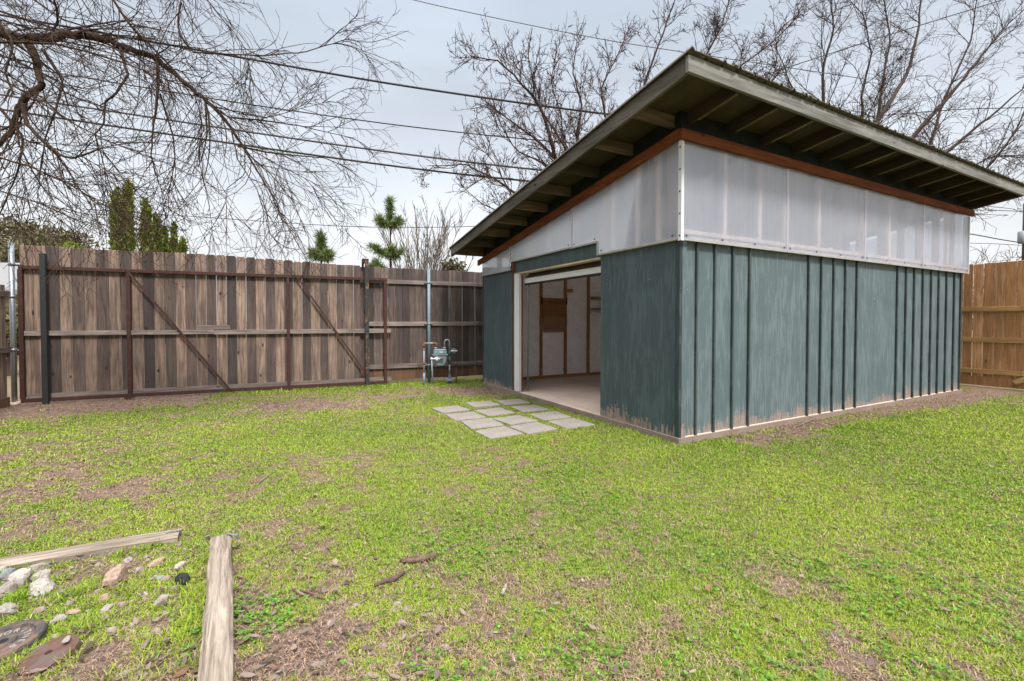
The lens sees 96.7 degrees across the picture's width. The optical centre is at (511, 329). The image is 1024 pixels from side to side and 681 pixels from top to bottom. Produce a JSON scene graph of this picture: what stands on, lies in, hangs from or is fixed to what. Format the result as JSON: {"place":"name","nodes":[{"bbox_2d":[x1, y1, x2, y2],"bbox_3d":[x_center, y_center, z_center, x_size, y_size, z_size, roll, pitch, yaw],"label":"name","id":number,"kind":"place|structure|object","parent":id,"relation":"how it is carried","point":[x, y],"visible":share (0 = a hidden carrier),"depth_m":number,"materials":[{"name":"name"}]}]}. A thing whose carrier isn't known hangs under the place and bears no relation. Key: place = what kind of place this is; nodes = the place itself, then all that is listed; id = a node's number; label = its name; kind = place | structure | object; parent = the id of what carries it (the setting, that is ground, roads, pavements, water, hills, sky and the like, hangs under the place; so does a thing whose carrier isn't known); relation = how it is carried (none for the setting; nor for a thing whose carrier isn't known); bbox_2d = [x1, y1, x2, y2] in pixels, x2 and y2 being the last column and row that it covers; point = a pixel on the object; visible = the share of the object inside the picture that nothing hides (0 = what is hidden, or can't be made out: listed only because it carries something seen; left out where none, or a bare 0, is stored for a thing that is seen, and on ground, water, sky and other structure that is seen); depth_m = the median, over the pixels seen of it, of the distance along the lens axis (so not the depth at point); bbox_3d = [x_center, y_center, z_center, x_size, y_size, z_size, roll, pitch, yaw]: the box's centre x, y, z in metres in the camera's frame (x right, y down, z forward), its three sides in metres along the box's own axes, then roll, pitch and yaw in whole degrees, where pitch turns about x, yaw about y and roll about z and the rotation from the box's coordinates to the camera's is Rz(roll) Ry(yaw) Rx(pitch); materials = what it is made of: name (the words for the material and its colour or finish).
{"place":"outdoors","nodes":[
{"label":"outdoors","id":0,"kind":"place"},
{"bbox_2d":[3,109,529,181],"bbox_3d":[-6.522,-5.831,14.119,34.311,4.127,0.084,0,1,-2],"label":"power line","id":1,"kind":"object","parent":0,"point":[282,150],"visible":0.4,"depth_m":14.09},
{"bbox_2d":[3,94,542,170],"bbox_3d":[-6.069,-6.577,15.100,36.781,4.432,0.094,0,1,-1],"label":"power line","id":2,"kind":"object","parent":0,"point":[301,139],"visible":0.29,"depth_m":15.06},
{"bbox_2d":[82,208,473,227],"bbox_3d":[-5.985,-8.298,33.834,51.842,1.423,0.056,0,1,0],"label":"power line","id":3,"kind":"object","parent":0,"point":[308,224],"visible":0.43,"depth_m":33.82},
{"bbox_2d":[1,63,570,142],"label":"power line","id":4,"kind":"object","parent":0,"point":[312,113],"visible":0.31,"depth_m":15.06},
{"bbox_2d":[0,14,608,114],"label":"power line","id":5,"kind":"object","parent":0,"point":[388,83],"visible":0.31,"depth_m":15.07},
{"bbox_2d":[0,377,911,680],"bbox_3d":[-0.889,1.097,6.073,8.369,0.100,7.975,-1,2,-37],"label":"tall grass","id":6,"kind":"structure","parent":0,"point":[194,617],"depth_m":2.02,"materials":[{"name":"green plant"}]},
{"bbox_2d":[0,322,1023,680],"bbox_3d":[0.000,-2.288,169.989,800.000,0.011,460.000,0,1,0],"label":"ground","id":7,"kind":"structure","parent":0,"point":[278,524],"depth_m":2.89,"materials":[{"name":"green plant"}]},
{"bbox_2d":[0,285,10,408],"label":"wooden fence","id":8,"kind":"object","parent":7,"relation":"on","point":[4,398],"visible":1,"depth_m":6.62,"materials":[{"name":"brown wood"}]},
{"bbox_2d":[0,568,16,581],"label":"garden rock","id":9,"kind":"object","parent":7,"relation":"on","point":[5,574],"visible":0.52,"depth_m":2.21,"materials":[{"name":"grey stone"}]},
{"bbox_2d":[0,602,18,617],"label":"garden rock","id":10,"kind":"object","parent":7,"relation":"on","point":[6,609],"visible":0.91,"depth_m":1.96,"materials":[{"name":"grey stone"}]},
{"bbox_2d":[0,580,18,595],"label":"garden rock","id":11,"kind":"object","parent":7,"relation":"on","point":[8,586],"visible":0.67,"depth_m":2.11,"materials":[{"name":"beige stone"}]},
{"bbox_2d":[5,297,18,375],"bbox_3d":[-11.602,0.142,10.550,1.700,2.032,1.746,0,1,0],"label":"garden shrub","id":12,"kind":"object","parent":7,"relation":"on","point":[7,339],"visible":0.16,"depth_m":10.39,"materials":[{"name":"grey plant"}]},
{"bbox_2d":[8,242,20,405],"bbox_3d":[-7.392,-0.032,6.777,0.180,2.520,0.120,-1,1,-23],"label":"fence pole","id":13,"kind":"object","parent":7,"relation":"on","point":[13,352],"visible":0.88,"depth_m":6.75,"materials":[{"name":"metal"}]},
{"bbox_2d":[8,568,32,587],"bbox_3d":[-2.368,1.214,2.192,0.088,0.112,0.100,-1,1,-26],"label":"garden rock","id":14,"kind":"object","parent":7,"relation":"on","point":[20,576],"visible":0.56,"depth_m":2.18,"materials":[{"name":"white stone"}]},
{"bbox_2d":[0,619,46,662],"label":"weight plate","id":15,"kind":"object","parent":7,"relation":"on","point":[19,635],"visible":1,"depth_m":1.80,"materials":[{"name":"metal"}]},
{"bbox_2d":[0,207,59,262],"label":"evergreen tree","id":16,"kind":"object","parent":7,"relation":"on","point":[9,226],"visible":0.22,"depth_m":22.71,"materials":[{"name":"green plant"}]},
{"bbox_2d":[0,230,68,262],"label":"evergreen tree","id":17,"kind":"object","parent":7,"relation":"on","point":[18,243],"visible":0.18,"depth_m":20.45,"materials":[{"name":"green plant"}]},
{"bbox_2d":[30,569,51,580],"bbox_3d":[-2.311,1.214,2.239,0.061,0.061,0.085,0,1,-22],"label":"garden rock","id":18,"kind":"object","parent":7,"relation":"on","point":[45,572],"visible":0.56,"depth_m":2.23,"materials":[{"name":"white stone"}]},
{"bbox_2d":[28,562,53,571],"bbox_3d":[-2.419,1.215,2.326,0.058,0.043,0.120,-6,-7,24],"label":"garden rock","id":19,"kind":"object","parent":7,"relation":"on","point":[36,567],"visible":0.56,"depth_m":2.32,"materials":[{"name":"beige stone"}]},
{"bbox_2d":[28,576,55,597],"bbox_3d":[-2.211,1.216,2.139,0.096,0.067,0.138,-9,13,-40],"label":"garden rock","id":20,"kind":"object","parent":7,"relation":"on","point":[45,583],"visible":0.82,"depth_m":2.13,"materials":[{"name":"white stone"}]},
{"bbox_2d":[39,253,49,404],"bbox_3d":[-7.036,0.017,6.850,0.068,2.320,0.068,-1,1,-23],"label":"gate post","id":21,"kind":"object","parent":7,"relation":"on","point":[44,330],"visible":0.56,"depth_m":6.83,"materials":[{"name":"paint"}]},
{"bbox_2d":[16,634,80,675],"bbox_3d":[-1.742,1.220,1.712,0.174,0.020,0.174,-6,10,0],"label":"weight plate","id":22,"kind":"object","parent":7,"relation":"on","point":[45,653],"visible":0.95,"depth_m":1.70,"materials":[{"name":"red metal"}]},
{"bbox_2d":[62,635,70,642],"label":"flat stone","id":23,"kind":"object","parent":22,"relation":"on","point":[66,639],"visible":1,"depth_m":1.75,"materials":[{"name":"grey stone"}]},
{"bbox_2d":[4,210,104,249],"bbox_3d":[-24.830,-2.743,24.810,3.883,7.190,4.180,0,1,-22],"label":"evergreen tree","id":24,"kind":"object","parent":7,"relation":"on","point":[58,235],"visible":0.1,"depth_m":24.83,"materials":[{"name":"green plant"}]},
{"bbox_2d":[13,230,97,247],"bbox_3d":[-22.142,-2.030,23.673,4.364,5.735,6.046,0,1,-19],"label":"bare shrub","id":25,"kind":"object","parent":7,"relation":"on","point":[57,237],"visible":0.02,"depth_m":22.41,"materials":[{"name":"plant"}]},
{"bbox_2d":[47,614,66,624],"bbox_3d":[-1.917,1.225,1.917,0.054,0.035,0.050,0,1,21],"label":"garden rock","id":26,"kind":"object","parent":7,"relation":"on","point":[58,617],"visible":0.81,"depth_m":1.91,"materials":[{"name":"grey stone"}]},
{"bbox_2d":[55,241,86,254],"bbox_3d":[-14.392,-0.958,14.965,0.926,4.034,1.029,0,1,0],"label":"garden shrub","id":27,"kind":"object","parent":7,"relation":"on","point":[66,246],"visible":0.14,"depth_m":14.77,"materials":[{"name":"green plant"}]},
{"bbox_2d":[65,608,80,613],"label":"garden rock","id":28,"kind":"object","parent":7,"relation":"on","point":[74,611],"visible":0.98,"depth_m":1.97,"materials":[{"name":"beige stone"}]},
{"bbox_2d":[0,263,154,360],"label":"neighbour house","id":29,"kind":"structure","parent":7,"relation":"on","point":[4,278],"depth_m":15.35,"materials":[{"name":"grey"}]},
{"bbox_2d":[0,529,181,569],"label":"landscape timber","id":30,"kind":"object","parent":7,"relation":"on","point":[63,555],"visible":0.73,"depth_m":2.45,"materials":[{"name":"brown wood"}]},
{"bbox_2d":[98,593,109,602],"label":"garden rock","id":31,"kind":"object","parent":7,"relation":"on","point":[105,596],"visible":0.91,"depth_m":2.07,"materials":[{"name":"beige stone"}]},
{"bbox_2d":[99,603,113,613],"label":"garden rock","id":32,"kind":"object","parent":7,"relation":"on","point":[106,607],"visible":0.91,"depth_m":1.99,"materials":[{"name":"grey stone"}]},
{"bbox_2d":[101,564,127,587],"bbox_3d":[-1.939,1.210,2.218,0.084,0.100,0.151,-1,0,-25],"label":"garden rock","id":33,"kind":"object","parent":7,"relation":"on","point":[116,573],"visible":0.7,"depth_m":2.19,"materials":[{"name":"beige stone"}]},
{"bbox_2d":[107,184,125,250],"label":"cypress tree","id":34,"kind":"object","parent":7,"relation":"on","point":[113,241],"visible":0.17,"depth_m":20.76,"materials":[{"name":"green plant"}]},
{"bbox_2d":[122,556,132,563],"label":"garden rock","id":35,"kind":"object","parent":7,"relation":"on","point":[126,559],"visible":0.88,"depth_m":2.39,"materials":[{"name":"grey stone"}]},
{"bbox_2d":[120,177,138,273],"bbox_3d":[-18.062,-3.149,21.378,1.306,8.142,1.061,-1,2,-41],"label":"cypress tree","id":36,"kind":"object","parent":7,"relation":"on","point":[130,245],"visible":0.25,"depth_m":21.29,"materials":[{"name":"green plant"}]},
{"bbox_2d":[134,567,142,573],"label":"garden rock","id":37,"kind":"object","parent":7,"relation":"on","point":[139,569],"visible":0.84,"depth_m":2.29,"materials":[{"name":"beige stone"}]},
{"bbox_2d":[138,591,147,597],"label":"garden rock","id":38,"kind":"object","parent":7,"relation":"on","point":[144,594],"visible":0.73,"depth_m":2.09,"materials":[{"name":"grey stone"}]},
{"bbox_2d":[137,197,156,268],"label":"cypress tree","id":39,"kind":"object","parent":7,"relation":"on","point":[146,210],"visible":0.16,"depth_m":22.31,"materials":[{"name":"green plant"}]},
{"bbox_2d":[146,557,165,567],"bbox_3d":[-1.862,1.217,2.377,0.044,0.028,0.102,-2,4,10],"label":"garden rock","id":40,"kind":"object","parent":7,"relation":"on","point":[154,562],"visible":0.95,"depth_m":2.37,"materials":[{"name":"stone"}]},
{"bbox_2d":[152,212,165,277],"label":"cypress tree","id":41,"kind":"object","parent":7,"relation":"on","point":[156,240],"visible":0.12,"depth_m":23.78,"materials":[{"name":"green plant"}]},
{"bbox_2d":[152,594,168,605],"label":"garden rock","id":42,"kind":"object","parent":7,"relation":"on","point":[162,598],"visible":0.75,"depth_m":2.03,"materials":[{"name":"grey stone"}]},
{"bbox_2d":[162,225,170,343],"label":"cypress tree","id":43,"kind":"object","parent":7,"relation":"on","point":[166,250],"visible":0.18,"depth_m":24.34,"materials":[{"name":"green plant"}]},
{"bbox_2d":[168,218,180,252],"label":"cypress tree","id":44,"kind":"object","parent":7,"relation":"on","point":[174,236],"visible":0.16,"depth_m":24.82,"materials":[{"name":"green plant"}]},
{"bbox_2d":[174,561,185,570],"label":"garden rock","id":45,"kind":"object","parent":7,"relation":"on","point":[178,564],"visible":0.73,"depth_m":2.34,"materials":[{"name":"grey stone"}]},
{"bbox_2d":[175,572,189,585],"bbox_3d":[-1.586,1.209,2.193,0.059,0.074,0.081,6,-8,-42],"label":"garden rock","id":46,"kind":"object","parent":7,"relation":"on","point":[182,576],"visible":0.7,"depth_m":2.18,"materials":[{"name":"grey stone"}]},
{"bbox_2d":[178,234,188,342],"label":"cypress tree","id":47,"kind":"object","parent":7,"relation":"on","point":[182,248],"visible":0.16,"depth_m":25.82,"materials":[{"name":"green plant"}]},
{"bbox_2d":[0,0,420,317],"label":"overhanging tree","id":48,"kind":"object","parent":7,"relation":"on","point":[51,38],"visible":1,"depth_m":4.65,"materials":[{"name":"brown plant"}]},
{"bbox_2d":[197,534,233,680],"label":"landscape timber","id":49,"kind":"object","parent":7,"relation":"on","point":[216,660],"visible":0.96,"depth_m":1.79,"materials":[{"name":"brown wood"}]},
{"bbox_2d":[227,533,238,539],"bbox_3d":[-1.523,1.125,2.480,0.073,0.023,0.016,0,1,17],"label":"metal bracket","id":50,"kind":"object","parent":49,"relation":"attached to","point":[236,535],"visible":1,"depth_m":2.48,"materials":[{"name":"metal"}]},
{"bbox_2d":[1,546,457,680],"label":"gravel","id":51,"kind":"structure","parent":7,"relation":"on","point":[121,604],"depth_m":1.97,"materials":[{"name":"stone"}]},
{"bbox_2d":[291,588,325,599],"bbox_3d":[-0.937,1.210,2.093,0.204,0.018,0.010,1,1,23],"label":"thin twig","id":52,"kind":"object","parent":7,"relation":"on","point":[308,592],"visible":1,"depth_m":2.08,"materials":[{"name":"brown wood"}]},
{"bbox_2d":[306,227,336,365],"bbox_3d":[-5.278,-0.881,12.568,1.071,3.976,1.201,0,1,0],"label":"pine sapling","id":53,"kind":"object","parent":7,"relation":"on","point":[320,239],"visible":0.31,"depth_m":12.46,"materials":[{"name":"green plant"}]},
{"bbox_2d":[362,258,369,386],"bbox_3d":[-2.820,-0.114,8.762,0.109,2.500,0.236,-1,1,-23],"label":"gate post","id":54,"kind":"object","parent":7,"relation":"on","point":[365,261],"visible":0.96,"depth_m":8.66,"materials":[{"name":"black metal"}]},
{"bbox_2d":[17,245,391,402],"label":"sliding gate","id":55,"kind":"structure","parent":54,"relation":"attached to","point":[108,367],"depth_m":7.63,"materials":[{"name":"brown wood"}]},
{"bbox_2d":[369,255,395,312],"bbox_3d":[-3.592,-0.439,12.038,1.036,3.116,0.989,1,2,41],"label":"pine sapling","id":56,"kind":"object","parent":7,"relation":"on","point":[375,262],"visible":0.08,"depth_m":11.90,"materials":[{"name":"green plant"}]},
{"bbox_2d":[364,194,410,317],"bbox_3d":[-3.402,-1.338,12.564,1.357,4.890,1.181,0,1,0],"label":"pine sapling","id":57,"kind":"object","parent":7,"relation":"on","point":[391,251],"visible":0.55,"depth_m":12.43,"materials":[{"name":"green plant"}]},
{"bbox_2d":[374,570,404,586],"bbox_3d":[-0.586,1.205,2.198,0.155,0.029,0.040,-1,2,-38],"label":"bark strip","id":58,"kind":"object","parent":7,"relation":"on","point":[396,577],"visible":1,"depth_m":2.19,"materials":[{"name":"brown wood"}]},
{"bbox_2d":[399,552,436,563],"bbox_3d":[-0.490,1.199,2.387,0.195,0.038,0.045,0,1,-11],"label":"broken stick","id":59,"kind":"object","parent":7,"relation":"on","point":[417,559],"visible":0.98,"depth_m":2.38,"materials":[{"name":"brown wood"}]},
{"bbox_2d":[360,267,482,379],"bbox_3d":[2.830,-0.159,11.276,12.597,2.245,0.057,-1,1,-23],"label":"wooden fence","id":60,"kind":"object","parent":7,"relation":"on","point":[456,308],"visible":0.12,"depth_m":9.25,"materials":[{"name":"brown wood"}]},
{"bbox_2d":[424,269,432,382],"bbox_3d":[-1.689,-0.029,9.250,0.170,2.410,0.082,-1,1,-23],"label":"fence post","id":61,"kind":"object","parent":60,"relation":"attached to","point":[428,323],"visible":0.89,"depth_m":9.22,"materials":[{"name":"metal"}]},
{"bbox_2d":[369,195,473,271],"bbox_3d":[-2.821,-1.734,14.411,3.345,5.524,2.842,0,1,-7],"label":"bare shrub","id":62,"kind":"object","parent":7,"relation":"on","point":[438,251],"visible":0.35,"depth_m":14.19,"materials":[{"name":"brown plant"}]},
{"bbox_2d":[423,339,456,384],"bbox_3d":[-1.416,0.659,8.988,0.684,0.947,0.250,0,1,-14],"label":"gas meter","id":63,"kind":"object","parent":7,"relation":"on","point":[439,358],"visible":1,"depth_m":8.95,"materials":[{"name":"blue paint"}]},
{"bbox_2d":[432,405,469,413],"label":"paving slab","id":64,"kind":"structure","parent":7,"relation":"on","point":[449,409],"depth_m":6.37,"materials":[{"name":"concrete"}]},
{"bbox_2d":[437,254,467,271],"bbox_3d":[-1.925,-0.739,14.992,1.072,3.596,1.245,1,2,39],"label":"garden shrub","id":65,"kind":"object","parent":7,"relation":"on","point":[457,266],"visible":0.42,"depth_m":14.81,"materials":[{"name":"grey plant"}]},
{"bbox_2d":[440,538,475,550],"bbox_3d":[-0.301,1.202,2.551,0.219,0.014,0.008,-1,1,-33],"label":"thin twig","id":66,"kind":"object","parent":7,"relation":"on","point":[457,544],"visible":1,"depth_m":2.54,"materials":[{"name":"wood"}]},
{"bbox_2d":[446,412,485,420],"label":"paving slab","id":67,"kind":"structure","parent":7,"relation":"on","point":[463,416],"depth_m":5.92,"materials":[{"name":"concrete"}]},
{"bbox_2d":[461,418,503,429],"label":"paving slab","id":68,"kind":"structure","parent":7,"relation":"on","point":[476,424],"depth_m":5.50,"materials":[{"name":"concrete"}]},
{"bbox_2d":[466,401,499,407],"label":"paving slab","id":69,"kind":"structure","parent":7,"relation":"on","point":[479,404],"depth_m":6.74,"materials":[{"name":"concrete"}]},
{"bbox_2d":[475,407,514,415],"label":"paving slab","id":70,"kind":"structure","parent":7,"relation":"on","point":[495,411],"depth_m":6.24,"materials":[{"name":"concrete"}]},
{"bbox_2d":[475,426,522,439],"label":"paving slab","id":71,"kind":"structure","parent":7,"relation":"on","point":[498,432],"depth_m":5.08,"materials":[{"name":"concrete"}]},
{"bbox_2d":[500,583,507,595],"bbox_3d":[-0.036,1.209,2.118,0.017,0.027,0.066,0,1,21],"label":"thin twig","id":72,"kind":"object","parent":7,"relation":"on","point":[503,590],"visible":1,"depth_m":2.11,"materials":[{"name":"beige wood"}]},
{"bbox_2d":[0,389,1012,680],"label":"fallen leaves","id":73,"kind":"object","parent":7,"relation":"on","point":[286,669],"visible":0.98,"depth_m":1.84,"materials":[{"name":"brown plant"}]},
{"bbox_2d":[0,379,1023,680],"bbox_3d":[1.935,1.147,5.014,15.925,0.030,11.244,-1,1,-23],"label":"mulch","id":74,"kind":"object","parent":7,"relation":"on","point":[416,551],"visible":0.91,"depth_m":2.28,"materials":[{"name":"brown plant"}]},
{"bbox_2d":[496,399,529,405],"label":"paving slab","id":75,"kind":"structure","parent":7,"relation":"on","point":[508,402],"depth_m":6.96,"materials":[{"name":"concrete"}]},
{"bbox_2d":[493,415,537,425],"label":"paving slab","id":76,"kind":"structure","parent":7,"relation":"on","point":[514,420],"depth_m":5.66,"materials":[{"name":"concrete"}]},
{"bbox_2d":[511,405,548,412],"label":"paving slab","id":77,"kind":"structure","parent":7,"relation":"on","point":[529,408],"depth_m":6.46,"materials":[{"name":"concrete"}]},
{"bbox_2d":[510,422,556,434],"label":"paving slab","id":78,"kind":"structure","parent":7,"relation":"on","point":[533,428],"depth_m":5.25,"materials":[{"name":"concrete"}]},
{"bbox_2d":[529,411,570,420],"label":"paving slab","id":79,"kind":"structure","parent":7,"relation":"on","point":[552,415],"depth_m":5.98,"materials":[{"name":"concrete"}]},
{"bbox_2d":[548,418,594,428],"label":"paving slab","id":80,"kind":"structure","parent":7,"relation":"on","point":[570,423],"depth_m":5.53,"materials":[{"name":"concrete"}]},
{"bbox_2d":[145,450,1023,680],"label":"clover","id":81,"kind":"object","parent":7,"relation":"on","point":[582,633],"visible":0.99,"depth_m":1.99,"materials":[{"name":"green plant"}]},
{"bbox_2d":[410,0,824,212],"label":"bare tree","id":82,"kind":"object","parent":7,"relation":"on","point":[714,23],"visible":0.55,"depth_m":12.95,"materials":[{"name":"brown plant"}]},
{"bbox_2d":[448,46,1023,444],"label":"garden shed","id":83,"kind":"structure","parent":7,"relation":"on","point":[691,215],"depth_m":5.73,"materials":[{"name":"green"}]},
{"bbox_2d":[541,297,566,331],"bbox_3d":[0.892,-0.318,9.459,0.640,0.720,0.060,-1,1,-28],"label":"fold down board","id":84,"kind":"object","parent":83,"relation":"attached to","point":[553,313],"visible":1,"depth_m":9.46,"materials":[{"name":"brown wood"}]},
{"bbox_2d":[524,261,600,284],"bbox_3d":[0.789,-0.900,6.793,0.258,0.344,2.271,-1,1,-28],"label":"overhead door","id":85,"kind":"structure","parent":83,"relation":"in","point":[593,268],"depth_m":6.59,"materials":[{"name":"white paint"}]},
{"bbox_2d":[591,297,600,309],"bbox_3d":[2.276,-0.572,10.101,1.160,0.300,0.213,-1,1,-28],"label":"wall shelf","id":86,"kind":"object","parent":83,"relation":"attached to","point":[595,298],"depth_m":9.89,"materials":[{"name":"brown wood"}]},
{"bbox_2d":[750,0,1023,258],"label":"bare tree","id":87,"kind":"object","parent":7,"relation":"on","point":[884,106],"visible":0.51,"depth_m":17.10,"materials":[{"name":"brown plant"}]},
{"bbox_2d":[940,245,1017,336],"bbox_3d":[31.351,-2.581,29.526,5.436,6.596,7.356,1,2,42],"label":"bare tree","id":88,"kind":"object","parent":7,"relation":"on","point":[994,261],"visible":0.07,"depth_m":28.92,"materials":[{"name":"brown plant"}]},
{"bbox_2d":[959,255,1000,336],"bbox_3d":[34.197,-2.494,33.686,7.073,6.249,4.659,0,1,12],"label":"bare tree","id":89,"kind":"object","parent":7,"relation":"on","point":[963,289],"visible":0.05,"depth_m":33.48,"materials":[{"name":"brown plant"}]},
{"bbox_2d":[954,245,1021,321],"bbox_3d":[30.203,-2.445,26.550,5.180,6.447,5.006,0,1,16],"label":"bare tree","id":90,"kind":"object","parent":7,"relation":"on","point":[988,261],"visible":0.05,"depth_m":28.10,"materials":[{"name":"brown plant"}]},
{"bbox_2d":[957,260,1023,388],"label":"wooden fence","id":91,"kind":"object","parent":7,"relation":"on","point":[999,313],"visible":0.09,"depth_m":8.53,"materials":[{"name":"brown wood"}]},
{"bbox_2d":[1013,377,1023,384],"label":"wood offcut","id":92,"kind":"object","parent":91,"relation":"attached to","point":[1018,381],"visible":1,"depth_m":8.19,"materials":[{"name":"brown wood"}]},
{"bbox_2d":[1017,203,1023,259],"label":"utility pole","id":93,"kind":"object","parent":7,"relation":"on","point":[1020,236],"visible":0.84,"depth_m":21.91,"materials":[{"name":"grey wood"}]},
{"bbox_2d":[890,241,1022,245],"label":"power line","id":94,"kind":"object","parent":93,"relation":"attached to","point":[974,243],"visible":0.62,"depth_m":20.57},
{"bbox_2d":[914,225,1022,242],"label":"power line","id":95,"kind":"object","parent":93,"relation":"attached to","point":[982,236],"visible":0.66,"depth_m":20.10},
{"bbox_2d":[0,0,1023,321],"label":"sky","id":96,"kind":"structure","parent":0,"point":[426,53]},
{"bbox_2d":[414,0,866,79],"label":"power line","id":97,"kind":"object","parent":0,"point":[630,43],"visible":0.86,"depth_m":14.80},
{"bbox_2d":[762,0,1001,75],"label":"power line","id":98,"kind":"object","parent":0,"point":[885,35],"visible":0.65,"depth_m":13.27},
{"bbox_2d":[866,107,1023,116],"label":"power line","id":99,"kind":"object","parent":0,"point":[954,109],"visible":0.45,"depth_m":19.65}
]}

